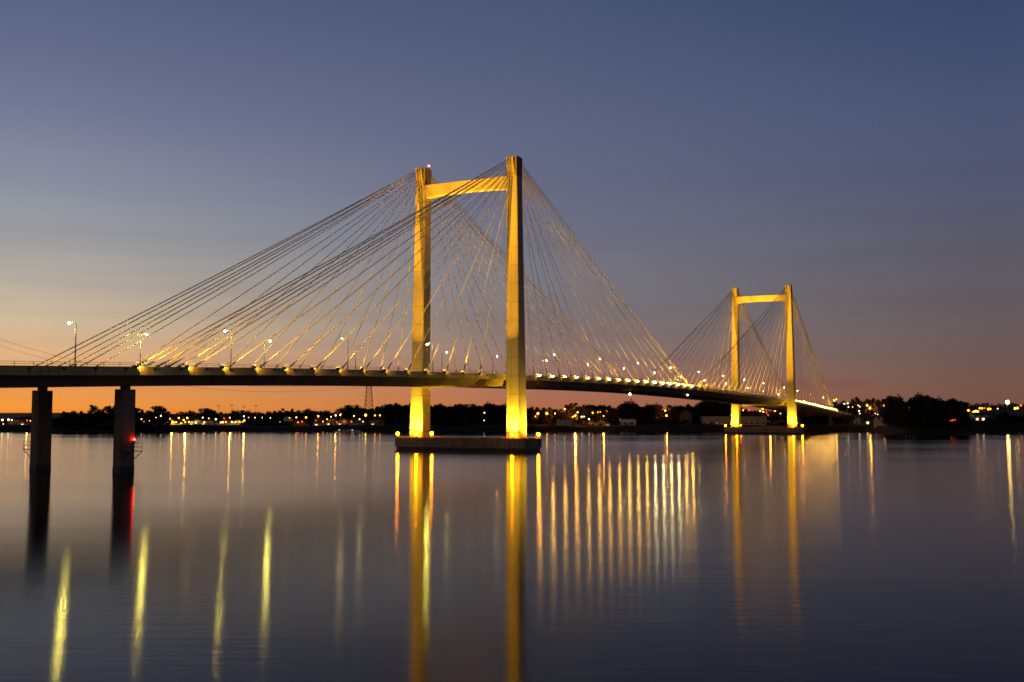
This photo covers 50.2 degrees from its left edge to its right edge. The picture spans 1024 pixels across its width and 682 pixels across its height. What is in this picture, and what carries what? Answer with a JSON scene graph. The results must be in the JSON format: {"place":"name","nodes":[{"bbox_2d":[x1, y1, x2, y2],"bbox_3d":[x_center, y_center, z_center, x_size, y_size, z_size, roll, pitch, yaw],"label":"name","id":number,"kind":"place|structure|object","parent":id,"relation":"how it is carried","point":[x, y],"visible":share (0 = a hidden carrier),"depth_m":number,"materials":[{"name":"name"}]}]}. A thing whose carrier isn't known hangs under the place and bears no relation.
{"place":"outdoors","nodes":[
{"label":"outdoors","id":0,"kind":"place"},
{"bbox_2d":[0,431,1023,681],"bbox_3d":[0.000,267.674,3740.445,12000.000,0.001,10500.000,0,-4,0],"label":"river water","id":1,"kind":"structure","parent":0,"point":[572,557],"depth_m":64.84,"materials":[{"name":"grey liquid"}]},
{"bbox_2d":[334,429,360,431],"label":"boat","id":2,"kind":"object","parent":1,"relation":"on","point":[343,430],"visible":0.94,"depth_m":591.07,"materials":[{"name":"grey metal"}]},
{"bbox_2d":[0,406,1023,433],"bbox_3d":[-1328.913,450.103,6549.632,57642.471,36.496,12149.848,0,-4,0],"label":"bank ground","id":3,"kind":"structure","parent":0,"point":[991,428],"depth_m":620.00,"materials":[{"name":"black plant"}]},
{"bbox_2d":[7,419,30,424],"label":"house","id":4,"kind":"structure","parent":3,"relation":"on","point":[20,421],"depth_m":635.49,"materials":[{"name":"brown"}]},
{"bbox_2d":[58,411,67,424],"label":"tree","id":5,"kind":"object","parent":3,"relation":"on","point":[65,417],"visible":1,"depth_m":596.89,"materials":[{"name":"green plant"}]},
{"bbox_2d":[67,410,77,424],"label":"tree","id":6,"kind":"object","parent":3,"relation":"on","point":[70,415],"visible":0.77,"depth_m":598.26,"materials":[{"name":"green plant"}]},
{"bbox_2d":[71,411,83,428],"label":"tree","id":7,"kind":"object","parent":3,"relation":"on","point":[78,420],"visible":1,"depth_m":593.86,"materials":[{"name":"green plant"}]},
{"bbox_2d":[87,405,100,417],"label":"tree","id":8,"kind":"object","parent":3,"relation":"on","point":[92,408],"visible":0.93,"depth_m":597.11,"materials":[{"name":"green plant"}]},
{"bbox_2d":[100,406,113,424],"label":"tree","id":9,"kind":"object","parent":3,"relation":"on","point":[107,410],"visible":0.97,"depth_m":593.90,"materials":[{"name":"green plant"}]},
{"bbox_2d":[135,407,143,423],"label":"tree","id":10,"kind":"object","parent":3,"relation":"on","point":[137,411],"visible":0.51,"depth_m":597.36,"materials":[{"name":"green plant"}]},
{"bbox_2d":[144,410,151,424],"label":"tree","id":11,"kind":"object","parent":3,"relation":"on","point":[147,419],"visible":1,"depth_m":595.50,"materials":[{"name":"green plant"}]},
{"bbox_2d":[146,405,167,424],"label":"tree","id":12,"kind":"object","parent":3,"relation":"on","point":[154,417],"visible":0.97,"depth_m":593.48,"materials":[{"name":"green plant"}]},
{"bbox_2d":[155,408,167,424],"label":"tree","id":13,"kind":"object","parent":3,"relation":"on","point":[164,416],"visible":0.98,"depth_m":595.56,"materials":[{"name":"green plant"}]},
{"bbox_2d":[165,411,172,426],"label":"tree","id":14,"kind":"object","parent":3,"relation":"on","point":[169,421],"visible":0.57,"depth_m":604.09,"materials":[{"name":"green plant"}]},
{"bbox_2d":[176,419,193,424],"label":"house","id":15,"kind":"structure","parent":3,"relation":"on","point":[180,421],"depth_m":643.44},
{"bbox_2d":[181,411,191,418],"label":"tree","id":16,"kind":"object","parent":3,"relation":"on","point":[183,414],"visible":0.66,"depth_m":648.87,"materials":[{"name":"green plant"}]},
{"bbox_2d":[190,419,205,423],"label":"house","id":17,"kind":"structure","parent":3,"relation":"on","point":[199,421],"depth_m":641.53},
{"bbox_2d":[192,412,205,420],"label":"tree","id":18,"kind":"object","parent":3,"relation":"on","point":[197,415],"visible":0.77,"depth_m":646.98,"materials":[{"name":"green plant"}]},
{"bbox_2d":[198,408,211,420],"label":"tree","id":19,"kind":"object","parent":3,"relation":"on","point":[204,411],"visible":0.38,"depth_m":660.37,"materials":[{"name":"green plant"}]},
{"bbox_2d":[205,420,217,424],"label":"house","id":20,"kind":"structure","parent":3,"relation":"on","point":[211,422],"depth_m":642.18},
{"bbox_2d":[217,412,226,421],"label":"tree","id":21,"kind":"object","parent":3,"relation":"on","point":[220,419],"visible":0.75,"depth_m":648.76,"materials":[{"name":"green plant"}]},
{"bbox_2d":[218,419,230,424],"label":"house","id":22,"kind":"structure","parent":3,"relation":"on","point":[226,421],"depth_m":644.78,"materials":[{"name":"brown"}]},
{"bbox_2d":[235,410,246,420],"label":"tree","id":23,"kind":"object","parent":3,"relation":"on","point":[237,413],"visible":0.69,"depth_m":654.89,"materials":[{"name":"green plant"}]},
{"bbox_2d":[241,409,254,421],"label":"tree","id":24,"kind":"object","parent":3,"relation":"on","point":[248,414],"visible":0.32,"depth_m":671.37,"materials":[{"name":"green plant"}]},
{"bbox_2d":[250,411,260,422],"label":"tree","id":25,"kind":"object","parent":3,"relation":"on","point":[252,420],"visible":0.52,"depth_m":664.72,"materials":[{"name":"green plant"}]},
{"bbox_2d":[256,413,267,422],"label":"tree","id":26,"kind":"object","parent":3,"relation":"on","point":[262,415],"visible":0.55,"depth_m":655.12,"materials":[{"name":"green plant"}]},
{"bbox_2d":[265,411,273,422],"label":"tree","id":27,"kind":"object","parent":3,"relation":"on","point":[269,414],"visible":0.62,"depth_m":672.93,"materials":[{"name":"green plant"}]},
{"bbox_2d":[274,410,283,422],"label":"tree","id":28,"kind":"object","parent":3,"relation":"on","point":[276,414],"visible":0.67,"depth_m":666.64,"materials":[{"name":"green plant"}]},
{"bbox_2d":[278,408,286,420],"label":"tree","id":29,"kind":"object","parent":3,"relation":"on","point":[283,414],"visible":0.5,"depth_m":665.79,"materials":[{"name":"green plant"}]},
{"bbox_2d":[285,408,294,421],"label":"tree","id":30,"kind":"object","parent":3,"relation":"on","point":[290,412],"visible":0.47,"depth_m":659.44,"materials":[{"name":"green plant"}]},
{"bbox_2d":[292,420,308,424],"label":"house","id":31,"kind":"structure","parent":3,"relation":"on","point":[299,422],"depth_m":643.66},
{"bbox_2d":[294,410,310,422],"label":"tree","id":32,"kind":"object","parent":3,"relation":"on","point":[300,414],"visible":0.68,"depth_m":656.94,"materials":[{"name":"green plant"}]},
{"bbox_2d":[304,409,315,424],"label":"tree","id":33,"kind":"object","parent":3,"relation":"on","point":[309,412],"visible":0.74,"depth_m":658.89,"materials":[{"name":"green plant"}]},
{"bbox_2d":[313,418,330,424],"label":"house","id":34,"kind":"structure","parent":3,"relation":"on","point":[319,421],"depth_m":645.85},
{"bbox_2d":[324,418,338,424],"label":"house","id":35,"kind":"structure","parent":3,"relation":"on","point":[331,421],"depth_m":644.10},
{"bbox_2d":[333,409,350,419],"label":"tree","id":36,"kind":"object","parent":3,"relation":"on","point":[337,413],"visible":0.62,"depth_m":659.29,"materials":[{"name":"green plant"}]},
{"bbox_2d":[335,418,350,423],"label":"house","id":37,"kind":"structure","parent":3,"relation":"on","point":[346,420],"depth_m":643.68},
{"bbox_2d":[341,405,361,417],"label":"tree","id":38,"kind":"object","parent":3,"relation":"on","point":[352,407],"visible":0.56,"depth_m":659.33,"materials":[{"name":"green plant"}]},
{"bbox_2d":[347,418,363,424],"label":"house","id":39,"kind":"structure","parent":3,"relation":"on","point":[356,421],"depth_m":644.56,"materials":[{"name":"brown"}]},
{"bbox_2d":[355,408,373,424],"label":"tree","id":40,"kind":"object","parent":3,"relation":"on","point":[366,412],"visible":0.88,"depth_m":650.64,"materials":[{"name":"green plant"}]},
{"bbox_2d":[364,386,372,408],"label":"transmission pylon","id":41,"kind":"object","parent":3,"relation":"on","point":[366,395],"visible":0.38,"depth_m":759.30,"materials":[{"name":"metal"}]},
{"bbox_2d":[368,419,385,423],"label":"house","id":42,"kind":"structure","parent":3,"relation":"on","point":[376,421],"depth_m":644.22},
{"bbox_2d":[370,406,385,418],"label":"tree","id":43,"kind":"object","parent":3,"relation":"on","point":[380,412],"visible":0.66,"depth_m":652.11,"materials":[{"name":"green plant"}]},
{"bbox_2d":[379,404,397,424],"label":"tree","id":44,"kind":"object","parent":3,"relation":"on","point":[391,415],"visible":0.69,"depth_m":662.13,"materials":[{"name":"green plant"}]},
{"bbox_2d":[393,403,402,424],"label":"tree","id":45,"kind":"object","parent":3,"relation":"on","point":[399,408],"visible":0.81,"depth_m":650.78,"materials":[{"name":"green plant"}]},
{"bbox_2d":[397,405,408,424],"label":"tree","id":46,"kind":"object","parent":3,"relation":"on","point":[404,418],"visible":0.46,"depth_m":639.49,"materials":[{"name":"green plant"}]},
{"bbox_2d":[0,155,854,472],"bbox_3d":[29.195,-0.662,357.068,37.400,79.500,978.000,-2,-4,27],"label":"cable stayed bridge","id":47,"kind":"structure","parent":3,"relation":"on","point":[514,381],"depth_m":269.65,"materials":[{"name":"concrete"}]},
{"bbox_2d":[67,322,76,365],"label":"street lamp","id":48,"kind":"object","parent":47,"relation":"on","point":[74,364],"visible":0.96,"depth_m":155.18,"materials":[{"name":"metal"}]},
{"bbox_2d":[431,405,441,425],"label":"tree","id":49,"kind":"object","parent":3,"relation":"on","point":[434,409],"visible":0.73,"depth_m":635.96,"materials":[{"name":"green plant"}]},
{"bbox_2d":[437,405,449,425],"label":"tree","id":50,"kind":"object","parent":3,"relation":"on","point":[444,417],"visible":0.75,"depth_m":633.76,"materials":[{"name":"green plant"}]},
{"bbox_2d":[446,405,458,425],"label":"tree","id":51,"kind":"object","parent":3,"relation":"on","point":[449,414],"visible":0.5,"depth_m":635.49,"materials":[{"name":"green plant"}]},
{"bbox_2d":[451,404,469,425],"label":"tree","id":52,"kind":"object","parent":3,"relation":"on","point":[456,415],"visible":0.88,"depth_m":632.07,"materials":[{"name":"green plant"}]},
{"bbox_2d":[458,406,469,421],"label":"tree","id":53,"kind":"object","parent":3,"relation":"on","point":[466,411],"visible":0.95,"depth_m":631.78,"materials":[{"name":"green plant"}]},
{"bbox_2d":[465,403,479,420],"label":"tree","id":54,"kind":"object","parent":3,"relation":"on","point":[473,408],"visible":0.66,"depth_m":636.78,"materials":[{"name":"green plant"}]},
{"bbox_2d":[473,405,483,420],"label":"tree","id":55,"kind":"object","parent":3,"relation":"on","point":[480,409],"visible":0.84,"depth_m":636.23,"materials":[{"name":"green plant"}]},
{"bbox_2d":[483,401,500,420],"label":"tree","id":56,"kind":"object","parent":3,"relation":"on","point":[493,411],"visible":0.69,"depth_m":640.92,"materials":[{"name":"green plant"}]},
{"bbox_2d":[487,405,501,420],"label":"tree","id":57,"kind":"object","parent":3,"relation":"on","point":[496,417],"visible":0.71,"depth_m":640.89,"materials":[{"name":"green plant"}]},
{"bbox_2d":[500,404,505,420],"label":"tree","id":58,"kind":"object","parent":3,"relation":"on","point":[503,408],"visible":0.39,"depth_m":642.90,"materials":[{"name":"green plant"}]},
{"bbox_2d":[527,406,536,423],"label":"tree","id":59,"kind":"object","parent":3,"relation":"on","point":[530,409],"visible":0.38,"depth_m":673.01,"materials":[{"name":"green plant"}]},
{"bbox_2d":[530,409,539,424],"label":"tree","id":60,"kind":"object","parent":3,"relation":"on","point":[533,413],"visible":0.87,"depth_m":665.63,"materials":[{"name":"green plant"}]},
{"bbox_2d":[536,407,547,424],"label":"tree","id":61,"kind":"object","parent":3,"relation":"on","point":[539,420],"visible":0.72,"depth_m":676.53,"materials":[{"name":"green plant"}]},
{"bbox_2d":[543,407,553,424],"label":"tree","id":62,"kind":"object","parent":3,"relation":"on","point":[548,418],"visible":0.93,"depth_m":659.30,"materials":[{"name":"green plant"}]},
{"bbox_2d":[551,411,561,424],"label":"tree","id":63,"kind":"object","parent":3,"relation":"on","point":[556,415],"visible":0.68,"depth_m":662.72,"materials":[{"name":"black plant"}]},
{"bbox_2d":[557,420,571,425],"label":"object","id":64,"kind":"structure","parent":3,"relation":"on","point":[564,423],"depth_m":634.19,"materials":[{"name":"grey"}]},
{"bbox_2d":[558,409,571,419],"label":"tree","id":65,"kind":"object","parent":3,"relation":"on","point":[567,412],"visible":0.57,"depth_m":663.69,"materials":[{"name":"brown plant"}]},
{"bbox_2d":[567,403,581,422],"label":"tree","id":66,"kind":"object","parent":3,"relation":"on","point":[572,410],"visible":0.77,"depth_m":665.40,"materials":[{"name":"brown plant"}]},
{"bbox_2d":[576,404,589,423],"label":"tree","id":67,"kind":"object","parent":3,"relation":"on","point":[582,418],"visible":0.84,"depth_m":662.14,"materials":[{"name":"black plant"}]},
{"bbox_2d":[586,405,602,421],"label":"tree","id":68,"kind":"object","parent":3,"relation":"on","point":[596,412],"visible":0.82,"depth_m":663.86,"materials":[{"name":"black plant"}]},
{"bbox_2d":[602,405,612,422],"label":"tree","id":69,"kind":"object","parent":3,"relation":"on","point":[608,409],"visible":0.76,"depth_m":664.37,"materials":[{"name":"black plant"}]},
{"bbox_2d":[611,407,622,421],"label":"tree","id":70,"kind":"object","parent":3,"relation":"on","point":[614,412],"visible":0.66,"depth_m":653.88,"materials":[{"name":"black plant"}]},
{"bbox_2d":[614,403,632,419],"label":"tree","id":71,"kind":"object","parent":3,"relation":"on","point":[625,411],"visible":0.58,"depth_m":652.66,"materials":[{"name":"black plant"}]},
{"bbox_2d":[619,417,636,424],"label":"shed","id":72,"kind":"structure","parent":3,"relation":"on","point":[625,420],"depth_m":644.16,"materials":[{"name":"grey"}]},
{"bbox_2d":[625,403,641,420],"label":"tree","id":73,"kind":"object","parent":3,"relation":"on","point":[636,414],"visible":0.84,"depth_m":649.46,"materials":[{"name":"black plant"}]},
{"bbox_2d":[637,406,646,420],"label":"tree","id":74,"kind":"object","parent":3,"relation":"on","point":[643,416],"visible":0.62,"depth_m":654.10,"materials":[{"name":"black plant"}]},
{"bbox_2d":[641,405,652,419],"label":"tree","id":75,"kind":"object","parent":3,"relation":"on","point":[646,410],"visible":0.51,"depth_m":657.79,"materials":[{"name":"black plant"}]},
{"bbox_2d":[644,404,661,419],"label":"tree","id":76,"kind":"object","parent":3,"relation":"on","point":[651,416],"visible":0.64,"depth_m":657.58,"materials":[{"name":"black plant"}]},
{"bbox_2d":[654,404,664,423],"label":"tree","id":77,"kind":"object","parent":3,"relation":"on","point":[656,408],"visible":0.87,"depth_m":652.34,"materials":[{"name":"black plant"}]},
{"bbox_2d":[663,405,677,418],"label":"tree","id":78,"kind":"object","parent":3,"relation":"on","point":[667,413],"visible":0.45,"depth_m":657.75,"materials":[{"name":"black plant"}]},
{"bbox_2d":[669,406,680,423],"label":"tree","id":79,"kind":"object","parent":3,"relation":"on","point":[673,411],"visible":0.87,"depth_m":650.76,"materials":[{"name":"black plant"}]},
{"bbox_2d":[678,410,692,424],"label":"gabled hall","id":80,"kind":"structure","parent":3,"relation":"on","point":[686,414],"depth_m":645.96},
{"bbox_2d":[698,401,711,415],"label":"tree","id":81,"kind":"object","parent":3,"relation":"on","point":[705,404],"visible":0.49,"depth_m":660.03,"materials":[{"name":"black plant"}]},
{"bbox_2d":[718,403,730,415],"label":"tree","id":82,"kind":"object","parent":3,"relation":"on","point":[724,407],"visible":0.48,"depth_m":661.12,"materials":[{"name":"black plant"}]},
{"bbox_2d":[700,416,765,425],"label":"warehouse","id":83,"kind":"structure","parent":3,"relation":"on","point":[745,420],"depth_m":644.30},
{"bbox_2d":[767,410,776,422],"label":"tree","id":84,"kind":"object","parent":3,"relation":"on","point":[770,413],"visible":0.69,"depth_m":664.36,"materials":[{"name":"black plant"}]},
{"bbox_2d":[775,411,784,419],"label":"tree","id":85,"kind":"object","parent":3,"relation":"on","point":[780,416],"visible":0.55,"depth_m":671.01,"materials":[{"name":"black plant"}]},
{"bbox_2d":[831,402,841,423],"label":"tree","id":86,"kind":"object","parent":3,"relation":"on","point":[838,408],"visible":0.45,"depth_m":704.22,"materials":[{"name":"black plant"}]},
{"bbox_2d":[832,400,845,423],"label":"tree","id":87,"kind":"object","parent":3,"relation":"on","point":[842,409],"visible":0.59,"depth_m":707.76,"materials":[{"name":"black plant"}]},
{"bbox_2d":[850,397,859,415],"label":"tree","id":88,"kind":"object","parent":3,"relation":"on","point":[855,411],"visible":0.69,"depth_m":701.52,"materials":[{"name":"black plant"}]},
{"bbox_2d":[849,416,860,423],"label":"house","id":89,"kind":"structure","parent":3,"relation":"on","point":[855,419],"depth_m":657.99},
{"bbox_2d":[858,400,868,415],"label":"tree","id":90,"kind":"object","parent":3,"relation":"on","point":[861,404],"visible":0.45,"depth_m":693.22,"materials":[{"name":"black plant"}]},
{"bbox_2d":[859,416,874,426],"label":"house","id":91,"kind":"structure","parent":3,"relation":"on","point":[865,420],"depth_m":629.27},
{"bbox_2d":[862,399,873,415],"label":"tree","id":92,"kind":"object","parent":3,"relation":"on","point":[868,413],"visible":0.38,"depth_m":681.23,"materials":[{"name":"black plant"}]},
{"bbox_2d":[869,398,880,415],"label":"tree","id":93,"kind":"object","parent":3,"relation":"on","point":[872,400],"visible":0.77,"depth_m":649.92,"materials":[{"name":"black plant"}]},
{"bbox_2d":[873,416,880,427],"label":"house","id":94,"kind":"structure","parent":3,"relation":"on","point":[877,420],"depth_m":591.14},
{"bbox_2d":[878,399,893,423],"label":"tree","id":95,"kind":"object","parent":3,"relation":"on","point":[881,408],"visible":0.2,"depth_m":575.04,"materials":[{"name":"black plant"}]},
{"bbox_2d":[883,394,901,423],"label":"tree","id":96,"kind":"object","parent":3,"relation":"on","point":[889,408],"visible":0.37,"depth_m":548.78,"materials":[{"name":"black plant"}]},
{"bbox_2d":[892,397,904,416],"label":"tree","id":97,"kind":"object","parent":3,"relation":"on","point":[896,403],"visible":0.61,"depth_m":538.16,"materials":[{"name":"black plant"}]},
{"bbox_2d":[894,400,912,419],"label":"tree","id":98,"kind":"object","parent":3,"relation":"on","point":[899,407],"visible":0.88,"depth_m":532.93,"materials":[{"name":"black plant"}]},
{"bbox_2d":[908,396,923,426],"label":"tree","id":99,"kind":"object","parent":3,"relation":"on","point":[910,399],"visible":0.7,"depth_m":534.51,"materials":[{"name":"black plant"}]},
{"bbox_2d":[908,392,936,415],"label":"tree","id":100,"kind":"object","parent":3,"relation":"on","point":[919,398],"visible":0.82,"depth_m":532.87,"materials":[{"name":"black plant"}]},
{"bbox_2d":[922,398,943,420],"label":"tree","id":101,"kind":"object","parent":3,"relation":"on","point":[934,403],"visible":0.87,"depth_m":530.25,"materials":[{"name":"black plant"}]},
{"bbox_2d":[939,399,954,416],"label":"tree","id":102,"kind":"object","parent":3,"relation":"on","point":[950,401],"visible":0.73,"depth_m":533.45,"materials":[{"name":"black plant"}]},
{"bbox_2d":[947,413,965,427],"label":"bush","id":103,"kind":"object","parent":3,"relation":"on","point":[953,418],"visible":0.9,"depth_m":526.23,"materials":[{"name":"black plant"}]},
{"bbox_2d":[947,402,972,429],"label":"tree","id":104,"kind":"object","parent":3,"relation":"on","point":[960,407],"visible":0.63,"depth_m":532.04,"materials":[{"name":"black plant"}]},
{"bbox_2d":[967,412,996,422],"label":"clubhouse","id":105,"kind":"structure","parent":3,"relation":"on","point":[980,416],"depth_m":598.88},
{"bbox_2d":[985,416,998,424],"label":"bush","id":106,"kind":"object","parent":3,"relation":"on","point":[993,420],"visible":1,"depth_m":590.12,"materials":[{"name":"black plant"}]},
{"bbox_2d":[1006,413,1020,423],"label":"bush","id":107,"kind":"object","parent":3,"relation":"on","point":[1014,417],"visible":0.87,"depth_m":599.90,"materials":[{"name":"black plant"}]},
{"bbox_2d":[0,0,1023,415],"label":"sky","id":108,"kind":"structure","parent":0,"point":[865,158],"materials":[{"name":"blue"}]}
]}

